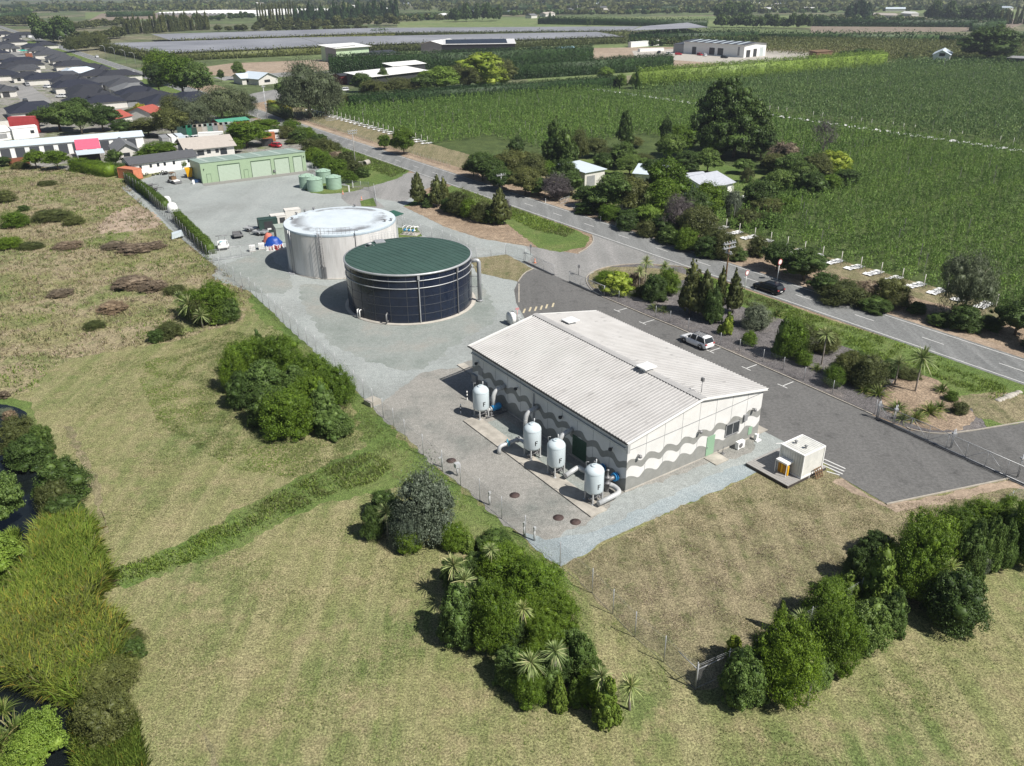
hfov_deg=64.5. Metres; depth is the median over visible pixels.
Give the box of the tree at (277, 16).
[275,3,278,20]
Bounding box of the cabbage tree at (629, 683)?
[616,672,647,710]
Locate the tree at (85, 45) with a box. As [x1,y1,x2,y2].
[76,36,89,47]
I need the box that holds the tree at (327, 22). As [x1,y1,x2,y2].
[322,19,332,25]
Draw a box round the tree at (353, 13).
[350,6,357,17]
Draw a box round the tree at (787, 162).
[775,152,807,170]
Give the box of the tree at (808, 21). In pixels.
[803,13,814,26]
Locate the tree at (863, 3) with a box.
[859,0,866,15]
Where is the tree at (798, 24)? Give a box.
[795,15,800,26]
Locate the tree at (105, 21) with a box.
[101,18,108,25]
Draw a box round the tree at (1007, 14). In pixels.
[1005,9,1009,23]
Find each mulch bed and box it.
[588,267,685,289]
[881,375,975,430]
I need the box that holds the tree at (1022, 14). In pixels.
[1019,8,1023,22]
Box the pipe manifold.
[400,225,420,235]
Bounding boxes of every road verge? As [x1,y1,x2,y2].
[683,267,1023,426]
[961,392,1023,423]
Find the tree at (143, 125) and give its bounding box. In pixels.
[129,116,160,136]
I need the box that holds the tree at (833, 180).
[823,174,841,188]
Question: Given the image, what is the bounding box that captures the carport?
[75,148,106,162]
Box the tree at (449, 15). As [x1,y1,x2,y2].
[447,9,453,19]
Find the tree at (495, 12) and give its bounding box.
[491,8,498,18]
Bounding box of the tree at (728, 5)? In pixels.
[723,0,733,15]
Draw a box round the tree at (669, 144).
[654,133,686,158]
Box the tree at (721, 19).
[715,14,728,25]
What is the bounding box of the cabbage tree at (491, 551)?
[482,542,499,578]
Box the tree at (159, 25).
[157,17,160,32]
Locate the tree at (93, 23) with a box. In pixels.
[87,20,96,26]
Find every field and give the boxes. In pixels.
[0,163,250,397]
[85,10,183,18]
[89,13,227,20]
[157,10,302,15]
[798,7,1021,14]
[811,19,1022,32]
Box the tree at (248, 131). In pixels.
[224,120,271,146]
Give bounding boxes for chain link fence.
[123,172,207,257]
[211,254,698,688]
[404,217,525,259]
[604,286,877,413]
[697,488,1021,687]
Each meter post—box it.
[454,462,460,475]
[533,526,535,540]
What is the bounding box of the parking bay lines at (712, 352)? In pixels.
[614,308,791,387]
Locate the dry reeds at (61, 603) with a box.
[0,507,138,706]
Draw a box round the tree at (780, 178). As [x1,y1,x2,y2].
[764,167,794,193]
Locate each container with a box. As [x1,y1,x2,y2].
[7,116,40,132]
[117,166,142,178]
[158,134,171,142]
[165,133,177,146]
[173,133,185,138]
[177,125,186,134]
[182,125,191,135]
[187,125,197,134]
[193,124,202,133]
[198,124,207,131]
[198,131,223,136]
[203,123,212,131]
[208,123,217,130]
[214,122,223,132]
[219,122,227,132]
[273,223,285,241]
[283,207,300,217]
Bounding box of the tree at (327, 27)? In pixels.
[321,25,332,28]
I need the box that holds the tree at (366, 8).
[365,1,368,15]
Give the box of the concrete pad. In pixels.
[463,416,606,516]
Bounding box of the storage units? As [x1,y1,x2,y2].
[0,130,144,157]
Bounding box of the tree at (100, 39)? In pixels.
[95,34,103,46]
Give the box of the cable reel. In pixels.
[506,311,517,324]
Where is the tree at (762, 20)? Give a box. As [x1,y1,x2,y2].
[758,16,767,26]
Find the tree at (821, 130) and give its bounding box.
[807,109,841,153]
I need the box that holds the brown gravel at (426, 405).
[374,360,754,539]
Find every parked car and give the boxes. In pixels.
[55,93,65,97]
[268,142,281,147]
[680,330,714,349]
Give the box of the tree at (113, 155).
[103,149,122,163]
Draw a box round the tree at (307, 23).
[300,20,311,26]
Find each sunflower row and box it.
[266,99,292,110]
[266,106,293,117]
[267,102,293,114]
[267,109,292,120]
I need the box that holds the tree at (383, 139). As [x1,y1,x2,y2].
[377,134,389,147]
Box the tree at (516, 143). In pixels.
[507,135,525,153]
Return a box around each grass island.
[304,146,408,186]
[304,183,363,193]
[360,198,375,205]
[398,228,421,236]
[405,186,589,251]
[472,254,532,280]
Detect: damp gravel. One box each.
[213,246,292,293]
[299,274,496,370]
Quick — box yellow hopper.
[184,167,192,177]
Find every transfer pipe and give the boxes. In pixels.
[563,465,584,477]
[597,471,620,505]
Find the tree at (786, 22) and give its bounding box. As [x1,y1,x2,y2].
[782,19,790,26]
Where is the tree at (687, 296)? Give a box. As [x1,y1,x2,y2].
[677,258,701,313]
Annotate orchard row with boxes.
[317,97,397,111]
[326,91,502,111]
[328,83,591,111]
[329,82,594,114]
[334,83,598,115]
[337,85,605,117]
[341,85,612,117]
[350,84,618,118]
[354,87,620,120]
[359,88,627,122]
[359,88,635,123]
[364,89,640,124]
[369,90,641,125]
[373,90,651,127]
[378,91,659,127]
[384,92,664,130]
[388,93,672,132]
[393,94,676,130]
[400,95,685,133]
[405,95,689,134]
[410,97,697,138]
[420,97,699,137]
[422,101,698,141]
[431,102,698,142]
[496,104,700,136]
[502,107,696,139]
[509,108,697,140]
[520,108,699,141]
[526,113,696,142]
[530,113,698,145]
[537,109,771,147]
[631,66,836,90]
[637,62,889,91]
[646,108,778,134]
[657,109,787,135]
[681,111,797,130]
[688,111,805,130]
[691,114,825,142]
[698,115,835,143]
[711,142,1019,216]
[714,146,1023,223]
[719,139,1006,208]
[727,149,1023,229]
[730,119,863,150]
[734,137,979,192]
[736,119,853,147]
[739,121,874,152]
[741,154,1023,232]
[751,122,887,153]
[756,160,1023,236]
[758,123,898,157]
[769,166,1023,240]
[773,114,816,126]
[778,74,1023,111]
[778,117,844,136]
[781,139,994,189]
[787,172,1023,245]
[796,125,907,153]
[798,127,917,156]
[799,128,930,156]
[804,180,1023,249]
[807,130,941,163]
[815,80,1023,116]
[820,188,1023,258]
[832,84,1023,118]
[842,199,1023,262]
[845,132,955,159]
[849,134,968,164]
[861,204,1023,268]
[873,93,1023,124]
[882,217,1023,273]
[887,48,1023,64]
[891,50,1021,65]
[898,51,1022,66]
[899,223,1023,279]
[904,51,1023,67]
[907,101,1021,128]
[910,52,1023,66]
[918,53,1020,67]
[924,54,1023,67]
[925,238,1023,286]
[928,108,1023,132]
[930,54,1021,69]
[937,58,1003,69]
[939,109,1023,133]
[944,250,1023,287]
[945,60,1005,68]
[951,113,1023,135]
[953,59,1011,69]
[962,117,1023,137]
[965,61,1022,72]
[977,121,1023,138]
[981,267,1023,300]
[989,123,1023,139]
[997,282,1023,304]
[1001,126,1023,142]
[1014,134,1023,142]
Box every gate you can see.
[209,244,251,260]
[522,252,554,274]
[568,271,603,296]
[874,404,1023,485]
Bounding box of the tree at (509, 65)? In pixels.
[495,57,518,80]
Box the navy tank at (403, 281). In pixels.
[343,231,482,325]
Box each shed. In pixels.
[189,148,306,182]
[263,132,275,140]
[320,42,368,60]
[325,44,354,61]
[333,73,346,84]
[343,66,427,85]
[354,50,396,55]
[383,60,426,68]
[809,49,832,57]
[1006,56,1023,65]
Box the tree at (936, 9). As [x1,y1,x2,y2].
[929,1,942,19]
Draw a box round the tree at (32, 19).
[26,12,39,33]
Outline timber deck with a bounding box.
[746,448,825,488]
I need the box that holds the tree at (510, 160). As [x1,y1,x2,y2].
[494,146,529,173]
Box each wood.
[0,0,1023,10]
[4,0,1015,3]
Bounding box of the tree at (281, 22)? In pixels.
[276,19,287,26]
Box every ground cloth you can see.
[740,234,756,238]
[827,258,842,263]
[843,264,864,269]
[862,269,883,275]
[906,281,925,287]
[927,287,943,294]
[974,301,992,308]
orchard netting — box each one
[103,37,320,53]
[152,28,390,40]
[300,32,622,44]
[377,26,639,33]
[631,23,707,33]
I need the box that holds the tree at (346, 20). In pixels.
[343,17,349,25]
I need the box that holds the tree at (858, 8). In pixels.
[854,0,860,16]
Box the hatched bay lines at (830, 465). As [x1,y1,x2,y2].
[776,443,845,474]
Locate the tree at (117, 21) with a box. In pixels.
[113,19,119,24]
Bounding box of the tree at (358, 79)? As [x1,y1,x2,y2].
[349,72,371,88]
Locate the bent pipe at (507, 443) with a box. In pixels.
[497,436,522,454]
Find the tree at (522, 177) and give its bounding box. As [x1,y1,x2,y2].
[506,164,539,194]
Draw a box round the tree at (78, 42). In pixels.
[72,36,82,49]
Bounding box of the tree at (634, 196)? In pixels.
[614,172,651,208]
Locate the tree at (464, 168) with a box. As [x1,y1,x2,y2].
[460,160,473,175]
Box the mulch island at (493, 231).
[404,203,590,251]
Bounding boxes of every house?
[0,31,12,36]
[0,44,20,51]
[0,50,9,53]
[0,54,16,63]
[0,56,41,62]
[0,62,22,68]
[0,69,18,80]
[0,84,16,97]
[2,35,21,40]
[3,38,26,44]
[4,100,52,116]
[6,64,40,72]
[10,32,33,37]
[10,52,25,56]
[10,59,45,68]
[10,71,38,82]
[21,43,42,49]
[23,72,62,85]
[27,46,53,53]
[32,50,66,58]
[36,41,58,48]
[44,54,68,62]
[48,74,87,84]
[49,55,81,64]
[50,79,101,93]
[52,60,87,70]
[56,70,78,75]
[61,66,93,73]
[61,92,120,101]
[64,84,103,92]
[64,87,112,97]
[77,69,108,78]
[79,63,110,69]
[84,94,127,107]
[88,75,129,86]
[94,109,132,126]
[97,69,142,79]
[102,78,143,91]
[108,82,149,93]
[113,85,157,95]
[121,90,167,106]
[128,104,158,120]
[135,93,177,106]
[174,91,204,103]
[174,134,236,157]
[231,73,248,84]
[245,71,277,84]
[525,13,536,17]
[540,12,554,16]
[632,163,664,182]
[684,171,734,193]
[687,171,704,175]
[873,13,896,17]
[885,7,905,10]
[901,11,918,15]
[1000,6,1013,9]
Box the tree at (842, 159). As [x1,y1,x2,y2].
[822,150,853,172]
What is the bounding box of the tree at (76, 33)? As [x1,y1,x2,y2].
[73,31,83,36]
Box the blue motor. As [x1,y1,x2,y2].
[483,402,506,417]
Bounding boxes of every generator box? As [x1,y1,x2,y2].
[257,216,277,231]
[269,212,286,223]
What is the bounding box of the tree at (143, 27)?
[141,17,145,33]
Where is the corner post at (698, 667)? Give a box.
[678,651,723,689]
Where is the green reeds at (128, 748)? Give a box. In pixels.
[64,704,152,765]
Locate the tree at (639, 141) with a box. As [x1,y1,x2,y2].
[619,136,644,145]
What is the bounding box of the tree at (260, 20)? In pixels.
[258,17,264,27]
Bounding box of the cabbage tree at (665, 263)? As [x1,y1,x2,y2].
[658,260,670,271]
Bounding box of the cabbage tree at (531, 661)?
[513,646,546,681]
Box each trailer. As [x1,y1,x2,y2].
[215,235,229,248]
[232,227,242,237]
[243,225,257,231]
[249,229,268,235]
[261,138,272,146]
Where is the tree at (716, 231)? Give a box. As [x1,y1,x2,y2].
[698,222,731,237]
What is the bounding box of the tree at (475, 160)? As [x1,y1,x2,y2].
[464,151,498,180]
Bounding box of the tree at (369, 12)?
[367,1,373,19]
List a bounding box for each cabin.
[628,40,659,46]
[638,48,663,51]
[774,434,825,478]
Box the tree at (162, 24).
[159,15,164,31]
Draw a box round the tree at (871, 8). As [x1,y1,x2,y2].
[867,2,873,14]
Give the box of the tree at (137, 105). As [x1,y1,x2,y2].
[132,103,144,107]
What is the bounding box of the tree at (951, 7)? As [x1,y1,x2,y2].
[946,2,956,19]
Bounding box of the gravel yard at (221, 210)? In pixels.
[123,160,783,564]
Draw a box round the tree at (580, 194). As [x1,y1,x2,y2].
[571,184,593,201]
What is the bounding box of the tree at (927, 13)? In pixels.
[924,5,932,17]
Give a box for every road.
[0,26,1023,384]
[214,71,331,80]
[249,90,280,102]
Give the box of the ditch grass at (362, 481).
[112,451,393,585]
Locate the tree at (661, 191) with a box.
[641,176,681,213]
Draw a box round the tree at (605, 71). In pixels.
[596,66,614,76]
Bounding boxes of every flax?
[0,696,22,718]
[0,707,38,747]
[0,722,19,755]
[646,302,657,311]
[657,304,672,313]
[770,307,786,317]
[809,362,822,372]
[854,385,872,396]
[868,383,893,399]
[883,397,910,415]
[891,408,917,423]
[904,408,930,425]
[914,400,947,420]
[927,399,951,412]
[929,382,953,395]
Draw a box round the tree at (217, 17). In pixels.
[212,15,221,19]
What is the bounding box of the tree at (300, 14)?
[298,5,301,18]
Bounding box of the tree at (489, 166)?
[477,157,507,183]
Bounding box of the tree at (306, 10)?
[305,6,311,19]
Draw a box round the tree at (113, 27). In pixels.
[108,25,119,35]
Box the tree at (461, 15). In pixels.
[459,7,468,19]
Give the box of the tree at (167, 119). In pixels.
[150,104,190,133]
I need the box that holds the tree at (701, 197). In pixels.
[682,188,713,210]
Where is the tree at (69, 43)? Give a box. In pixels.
[61,36,77,49]
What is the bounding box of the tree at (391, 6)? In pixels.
[389,0,393,13]
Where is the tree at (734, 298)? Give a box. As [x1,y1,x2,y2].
[725,267,743,312]
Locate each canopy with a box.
[74,138,101,154]
[389,210,403,226]
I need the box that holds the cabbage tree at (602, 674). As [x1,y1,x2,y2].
[591,663,612,700]
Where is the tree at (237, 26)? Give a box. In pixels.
[234,24,243,30]
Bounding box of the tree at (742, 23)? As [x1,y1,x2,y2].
[739,15,748,25]
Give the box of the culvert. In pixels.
[359,159,370,164]
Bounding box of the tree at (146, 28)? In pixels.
[144,21,148,33]
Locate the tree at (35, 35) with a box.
[32,22,42,38]
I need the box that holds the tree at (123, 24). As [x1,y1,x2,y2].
[121,18,126,31]
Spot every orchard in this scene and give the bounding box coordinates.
[516,34,652,46]
[645,35,1023,62]
[890,55,1023,66]
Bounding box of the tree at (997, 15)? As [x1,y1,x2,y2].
[995,9,1006,19]
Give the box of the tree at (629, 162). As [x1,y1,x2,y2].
[614,153,646,174]
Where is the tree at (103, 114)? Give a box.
[85,102,122,130]
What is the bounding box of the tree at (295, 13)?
[292,5,297,20]
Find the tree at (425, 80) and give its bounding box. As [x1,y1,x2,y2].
[410,73,437,88]
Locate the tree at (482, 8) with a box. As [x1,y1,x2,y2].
[481,3,484,19]
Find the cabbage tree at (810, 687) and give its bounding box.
[804,675,819,706]
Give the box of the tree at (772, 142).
[749,124,777,160]
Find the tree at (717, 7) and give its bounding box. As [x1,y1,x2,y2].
[713,3,723,14]
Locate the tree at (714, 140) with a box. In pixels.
[695,120,725,149]
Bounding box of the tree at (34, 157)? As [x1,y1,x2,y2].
[20,149,43,168]
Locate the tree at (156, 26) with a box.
[152,11,158,32]
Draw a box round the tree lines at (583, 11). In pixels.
[0,1,1023,20]
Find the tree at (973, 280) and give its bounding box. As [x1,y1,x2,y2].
[933,240,1007,320]
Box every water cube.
[249,244,255,251]
[258,242,264,249]
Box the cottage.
[108,137,138,160]
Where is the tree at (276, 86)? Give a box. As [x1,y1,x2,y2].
[274,78,290,106]
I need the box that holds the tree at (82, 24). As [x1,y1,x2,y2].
[78,21,87,28]
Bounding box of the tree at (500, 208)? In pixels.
[489,187,511,220]
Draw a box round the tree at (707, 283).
[692,269,713,316]
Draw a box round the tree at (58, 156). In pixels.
[40,149,69,169]
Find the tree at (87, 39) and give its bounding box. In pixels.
[78,32,91,48]
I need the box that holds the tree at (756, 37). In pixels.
[754,34,759,40]
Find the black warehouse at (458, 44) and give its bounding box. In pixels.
[440,39,515,52]
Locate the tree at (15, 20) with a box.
[12,15,21,23]
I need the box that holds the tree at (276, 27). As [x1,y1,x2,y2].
[270,24,281,30]
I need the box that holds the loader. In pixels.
[167,172,181,183]
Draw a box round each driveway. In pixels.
[341,173,440,207]
[374,198,527,262]
[562,203,602,215]
[875,416,1023,481]
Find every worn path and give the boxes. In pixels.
[63,426,108,532]
[197,724,218,765]
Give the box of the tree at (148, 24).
[146,19,151,32]
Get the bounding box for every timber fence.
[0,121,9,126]
[8,157,29,165]
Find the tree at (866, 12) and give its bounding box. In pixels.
[861,3,870,18]
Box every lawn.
[8,172,1023,765]
[566,470,1023,690]
[575,155,752,210]
[719,167,775,181]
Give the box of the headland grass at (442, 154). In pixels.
[292,107,1006,323]
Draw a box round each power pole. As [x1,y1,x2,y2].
[262,86,267,118]
[347,129,356,160]
[722,240,735,279]
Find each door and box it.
[2,92,9,97]
[206,174,211,182]
[217,163,241,180]
[244,169,248,177]
[250,159,271,176]
[264,221,273,229]
[274,157,290,173]
[292,155,302,171]
[587,175,594,185]
[705,434,714,455]
[709,48,714,54]
[717,48,722,54]
[759,47,763,55]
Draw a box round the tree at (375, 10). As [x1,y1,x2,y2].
[371,0,378,17]
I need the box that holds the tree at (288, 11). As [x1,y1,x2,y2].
[286,0,289,16]
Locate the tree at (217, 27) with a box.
[213,24,222,30]
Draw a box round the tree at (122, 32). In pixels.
[115,26,126,35]
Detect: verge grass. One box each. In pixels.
[336,147,407,176]
[462,187,573,236]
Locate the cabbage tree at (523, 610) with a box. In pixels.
[512,599,533,623]
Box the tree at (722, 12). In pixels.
[716,6,728,16]
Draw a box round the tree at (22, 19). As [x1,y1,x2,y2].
[19,15,26,24]
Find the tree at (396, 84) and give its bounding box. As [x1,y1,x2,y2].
[383,76,410,91]
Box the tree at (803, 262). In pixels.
[777,246,829,279]
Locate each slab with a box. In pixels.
[457,363,472,374]
[488,417,586,492]
[704,452,728,464]
[757,425,767,433]
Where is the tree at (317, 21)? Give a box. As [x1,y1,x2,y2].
[313,19,321,25]
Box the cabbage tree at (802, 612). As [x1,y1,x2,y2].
[786,607,816,631]
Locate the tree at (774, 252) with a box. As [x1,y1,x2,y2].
[760,239,795,270]
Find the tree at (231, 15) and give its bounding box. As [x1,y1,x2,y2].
[227,13,234,18]
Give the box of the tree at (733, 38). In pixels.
[729,36,737,40]
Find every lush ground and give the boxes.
[248,294,582,594]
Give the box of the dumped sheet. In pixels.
[171,230,183,238]
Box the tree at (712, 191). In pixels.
[697,180,724,210]
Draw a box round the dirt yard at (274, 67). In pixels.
[204,47,890,75]
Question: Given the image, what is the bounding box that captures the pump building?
[467,310,768,491]
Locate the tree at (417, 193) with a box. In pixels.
[408,171,427,204]
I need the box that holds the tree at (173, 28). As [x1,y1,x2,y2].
[170,18,174,31]
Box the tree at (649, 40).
[645,38,652,43]
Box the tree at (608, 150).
[598,145,616,161]
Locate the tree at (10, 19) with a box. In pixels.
[5,17,14,24]
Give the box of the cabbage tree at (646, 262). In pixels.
[641,254,653,281]
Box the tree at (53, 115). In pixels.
[33,101,71,130]
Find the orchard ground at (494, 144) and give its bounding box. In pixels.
[312,56,1023,305]
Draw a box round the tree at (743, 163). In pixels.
[732,158,756,170]
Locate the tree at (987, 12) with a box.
[985,8,991,20]
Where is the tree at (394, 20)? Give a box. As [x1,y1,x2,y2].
[390,16,398,23]
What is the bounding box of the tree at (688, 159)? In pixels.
[674,150,704,172]
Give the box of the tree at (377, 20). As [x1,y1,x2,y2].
[373,16,382,24]
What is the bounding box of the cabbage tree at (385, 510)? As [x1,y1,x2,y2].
[375,503,394,536]
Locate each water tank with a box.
[298,173,313,188]
[306,176,322,191]
[315,168,330,183]
[325,174,341,189]
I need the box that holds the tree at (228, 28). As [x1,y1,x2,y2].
[224,26,232,30]
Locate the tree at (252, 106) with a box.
[231,88,259,117]
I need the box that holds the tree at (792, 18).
[789,13,797,25]
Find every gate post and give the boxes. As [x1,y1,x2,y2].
[876,401,882,418]
[892,405,898,423]
[950,429,957,447]
[1016,454,1023,477]
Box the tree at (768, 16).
[764,13,771,25]
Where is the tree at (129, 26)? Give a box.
[127,16,131,33]
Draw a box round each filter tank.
[472,381,488,419]
[523,418,541,460]
[546,434,565,478]
[583,459,604,505]
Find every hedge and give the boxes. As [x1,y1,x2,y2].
[0,2,100,8]
[0,10,31,16]
[32,3,223,10]
[67,156,116,176]
[104,9,152,16]
[112,162,128,175]
[123,171,167,210]
[170,208,216,254]
[326,43,594,73]
[346,73,621,108]
[399,11,448,16]
[457,3,553,9]
[502,8,586,14]
[512,52,675,79]
[537,15,708,26]
[628,27,761,39]
[630,3,703,9]
[634,48,889,88]
[758,28,941,41]
[812,15,976,26]
[935,31,969,43]
[967,16,1007,31]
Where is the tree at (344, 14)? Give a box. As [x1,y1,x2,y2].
[341,0,347,19]
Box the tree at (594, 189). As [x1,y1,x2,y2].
[589,181,611,204]
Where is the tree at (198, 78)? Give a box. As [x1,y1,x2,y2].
[176,61,214,90]
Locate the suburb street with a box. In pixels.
[11,85,51,103]
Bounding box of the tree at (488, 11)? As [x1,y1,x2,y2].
[484,2,491,18]
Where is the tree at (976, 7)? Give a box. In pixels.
[970,3,984,12]
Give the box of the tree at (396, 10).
[393,0,398,16]
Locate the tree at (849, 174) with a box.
[835,168,861,185]
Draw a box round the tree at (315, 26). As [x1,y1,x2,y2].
[311,23,318,29]
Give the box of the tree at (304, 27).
[299,25,310,29]
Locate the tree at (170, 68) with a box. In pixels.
[155,51,200,90]
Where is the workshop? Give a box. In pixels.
[212,117,249,122]
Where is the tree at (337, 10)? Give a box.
[335,2,340,16]
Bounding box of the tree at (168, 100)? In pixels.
[158,92,186,110]
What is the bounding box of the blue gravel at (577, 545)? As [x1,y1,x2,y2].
[526,464,755,565]
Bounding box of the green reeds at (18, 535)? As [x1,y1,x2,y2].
[0,525,25,597]
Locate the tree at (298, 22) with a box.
[294,18,302,26]
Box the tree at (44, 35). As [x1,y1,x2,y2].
[40,22,48,38]
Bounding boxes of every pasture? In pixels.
[397,16,837,27]
[400,38,933,70]
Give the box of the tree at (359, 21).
[356,18,363,24]
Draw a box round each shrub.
[0,188,19,201]
[0,209,30,227]
[0,235,25,249]
[0,390,10,398]
[0,407,12,415]
[0,412,41,455]
[0,470,25,520]
[0,530,25,572]
[0,728,56,765]
[1,409,17,419]
[2,432,57,471]
[9,161,31,168]
[12,704,69,750]
[13,240,45,250]
[16,204,30,211]
[25,424,56,453]
[29,207,75,222]
[30,454,97,504]
[30,471,77,517]
[36,180,58,185]
[43,493,87,516]
[44,287,73,297]
[48,240,83,250]
[60,215,86,225]
[62,678,144,749]
[69,646,146,698]
[81,319,106,330]
[95,299,128,314]
[99,240,125,249]
[110,273,153,290]
[115,242,150,254]
[118,625,150,645]
[118,636,148,660]
[136,279,169,293]
[143,240,167,250]
[146,329,164,343]
[155,320,184,340]
[158,283,188,296]
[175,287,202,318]
[184,276,244,321]
[186,296,212,326]
[209,307,225,324]
[212,297,242,323]
[214,339,247,388]
[223,370,252,409]
[226,332,267,370]
[242,359,283,402]
[244,385,277,428]
[253,326,305,374]
[254,328,261,358]
[255,380,317,441]
[269,125,280,129]
[277,364,306,389]
[278,125,293,137]
[279,349,337,376]
[283,118,302,129]
[284,139,294,142]
[287,129,308,143]
[288,364,333,412]
[297,126,317,137]
[299,138,317,150]
[305,146,323,161]
[307,380,344,430]
[309,150,334,168]
[311,134,328,140]
[312,136,335,151]
[312,408,355,441]
[319,359,359,407]
[322,157,348,174]
[328,93,348,108]
[330,151,341,158]
[332,141,342,150]
[334,147,355,168]
[338,170,359,182]
[344,160,365,172]
[355,167,370,177]
[359,504,383,540]
[368,488,396,516]
[377,67,388,78]
[380,496,402,533]
[384,499,424,551]
[389,445,458,548]
[394,528,422,554]
[422,198,432,207]
[435,582,481,650]
[439,197,452,212]
[439,520,471,552]
[439,557,450,580]
[442,556,471,595]
[445,188,472,215]
[459,197,475,217]
[461,533,476,553]
[463,551,487,582]
[468,197,491,222]
[469,575,487,609]
[470,573,521,658]
[473,533,531,591]
[476,526,513,554]
[482,204,503,224]
[491,643,527,692]
[498,547,572,604]
[498,619,528,649]
[508,663,551,711]
[511,584,555,641]
[519,637,546,671]
[523,605,567,651]
[537,652,564,690]
[540,171,573,197]
[547,582,582,633]
[549,673,568,714]
[552,644,573,685]
[560,627,581,650]
[566,677,581,708]
[567,631,599,677]
[574,202,600,214]
[578,660,606,709]
[580,656,605,685]
[583,199,607,209]
[591,269,613,282]
[591,675,623,731]
[597,203,624,220]
[598,271,634,296]
[615,73,627,85]
[615,213,639,230]
[627,270,644,287]
[628,73,636,85]
[634,217,659,237]
[634,284,646,297]
[641,273,667,301]
[654,225,679,244]
[658,265,681,294]
[660,191,696,229]
[673,224,701,249]
[693,235,720,259]
[702,286,724,323]
[714,230,742,259]
[717,324,723,333]
[717,644,770,712]
[720,188,743,215]
[722,317,733,334]
[723,311,734,323]
[724,634,742,656]
[725,248,749,260]
[731,206,764,228]
[738,296,774,331]
[739,167,755,182]
[739,330,757,346]
[740,194,750,207]
[745,233,771,257]
[750,619,771,680]
[752,605,832,712]
[757,211,783,227]
[770,316,787,358]
[772,309,809,360]
[774,600,785,628]
[777,194,803,211]
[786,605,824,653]
[795,348,813,365]
[795,570,858,623]
[799,317,820,353]
[811,657,835,691]
[812,326,843,354]
[814,276,872,307]
[815,595,870,679]
[821,363,847,386]
[831,347,863,383]
[837,545,873,581]
[839,570,861,606]
[845,350,868,357]
[846,348,894,390]
[847,48,876,54]
[849,596,895,657]
[854,295,894,315]
[855,528,894,557]
[857,279,879,297]
[858,543,899,602]
[872,272,914,307]
[882,587,910,639]
[884,358,900,378]
[886,515,959,602]
[893,501,964,570]
[898,364,925,380]
[906,301,927,314]
[919,568,994,640]
[925,312,949,327]
[933,497,978,541]
[943,390,959,400]
[945,303,984,334]
[949,398,970,414]
[951,517,991,582]
[960,493,1008,528]
[975,314,1005,333]
[983,553,994,573]
[985,515,1007,572]
[991,488,1023,524]
[997,517,1019,570]
[1003,496,1023,550]
[1015,529,1023,566]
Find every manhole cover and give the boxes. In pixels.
[446,458,455,462]
[510,492,519,497]
[553,514,563,520]
[570,518,580,524]
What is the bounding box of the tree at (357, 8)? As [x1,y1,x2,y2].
[355,0,361,14]
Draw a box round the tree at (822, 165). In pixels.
[803,152,834,175]
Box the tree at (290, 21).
[284,19,292,26]
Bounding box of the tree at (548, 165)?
[543,159,555,178]
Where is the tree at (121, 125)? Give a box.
[108,119,131,131]
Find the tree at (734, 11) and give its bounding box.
[730,3,737,16]
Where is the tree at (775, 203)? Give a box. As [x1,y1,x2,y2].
[750,197,784,213]
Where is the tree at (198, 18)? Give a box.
[195,10,200,29]
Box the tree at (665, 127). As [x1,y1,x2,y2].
[659,114,672,157]
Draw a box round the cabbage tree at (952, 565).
[938,558,962,571]
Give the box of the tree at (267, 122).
[251,119,279,126]
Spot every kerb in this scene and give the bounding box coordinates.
[586,263,689,297]
[605,297,872,414]
[886,478,1008,504]
[906,421,1023,433]
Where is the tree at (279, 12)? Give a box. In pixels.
[278,3,280,19]
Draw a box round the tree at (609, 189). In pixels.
[587,171,631,204]
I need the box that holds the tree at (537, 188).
[522,177,554,195]
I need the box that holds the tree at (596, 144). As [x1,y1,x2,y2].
[587,137,608,154]
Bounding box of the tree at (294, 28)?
[290,26,299,29]
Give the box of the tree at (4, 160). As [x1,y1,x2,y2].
[0,156,12,166]
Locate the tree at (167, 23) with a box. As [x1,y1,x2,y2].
[166,15,169,31]
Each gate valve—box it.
[593,460,605,470]
[604,469,618,491]
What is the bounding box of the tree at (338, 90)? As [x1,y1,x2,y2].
[302,73,346,115]
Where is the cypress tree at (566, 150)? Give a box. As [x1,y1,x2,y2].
[551,124,579,165]
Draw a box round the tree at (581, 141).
[572,127,589,158]
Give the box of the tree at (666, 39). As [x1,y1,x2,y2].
[664,36,670,43]
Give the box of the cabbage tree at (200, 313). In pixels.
[191,307,208,327]
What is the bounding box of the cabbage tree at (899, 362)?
[889,354,909,384]
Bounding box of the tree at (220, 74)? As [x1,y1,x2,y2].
[216,69,223,80]
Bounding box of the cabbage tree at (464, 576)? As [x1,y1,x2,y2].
[452,565,475,590]
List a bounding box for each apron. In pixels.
[203,170,314,185]
[525,235,680,289]
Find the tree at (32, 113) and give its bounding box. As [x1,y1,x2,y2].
[26,109,40,123]
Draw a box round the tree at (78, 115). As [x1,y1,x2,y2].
[59,104,92,133]
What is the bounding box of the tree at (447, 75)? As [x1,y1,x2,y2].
[417,65,460,87]
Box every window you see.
[0,133,7,138]
[197,150,203,154]
[220,148,226,153]
[724,419,739,437]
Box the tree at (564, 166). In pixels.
[550,158,579,180]
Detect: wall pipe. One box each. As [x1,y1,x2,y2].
[491,384,505,410]
[522,405,538,436]
[559,427,573,439]
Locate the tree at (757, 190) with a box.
[742,178,778,203]
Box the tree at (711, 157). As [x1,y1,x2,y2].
[696,147,724,171]
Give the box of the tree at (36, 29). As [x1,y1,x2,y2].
[33,21,45,36]

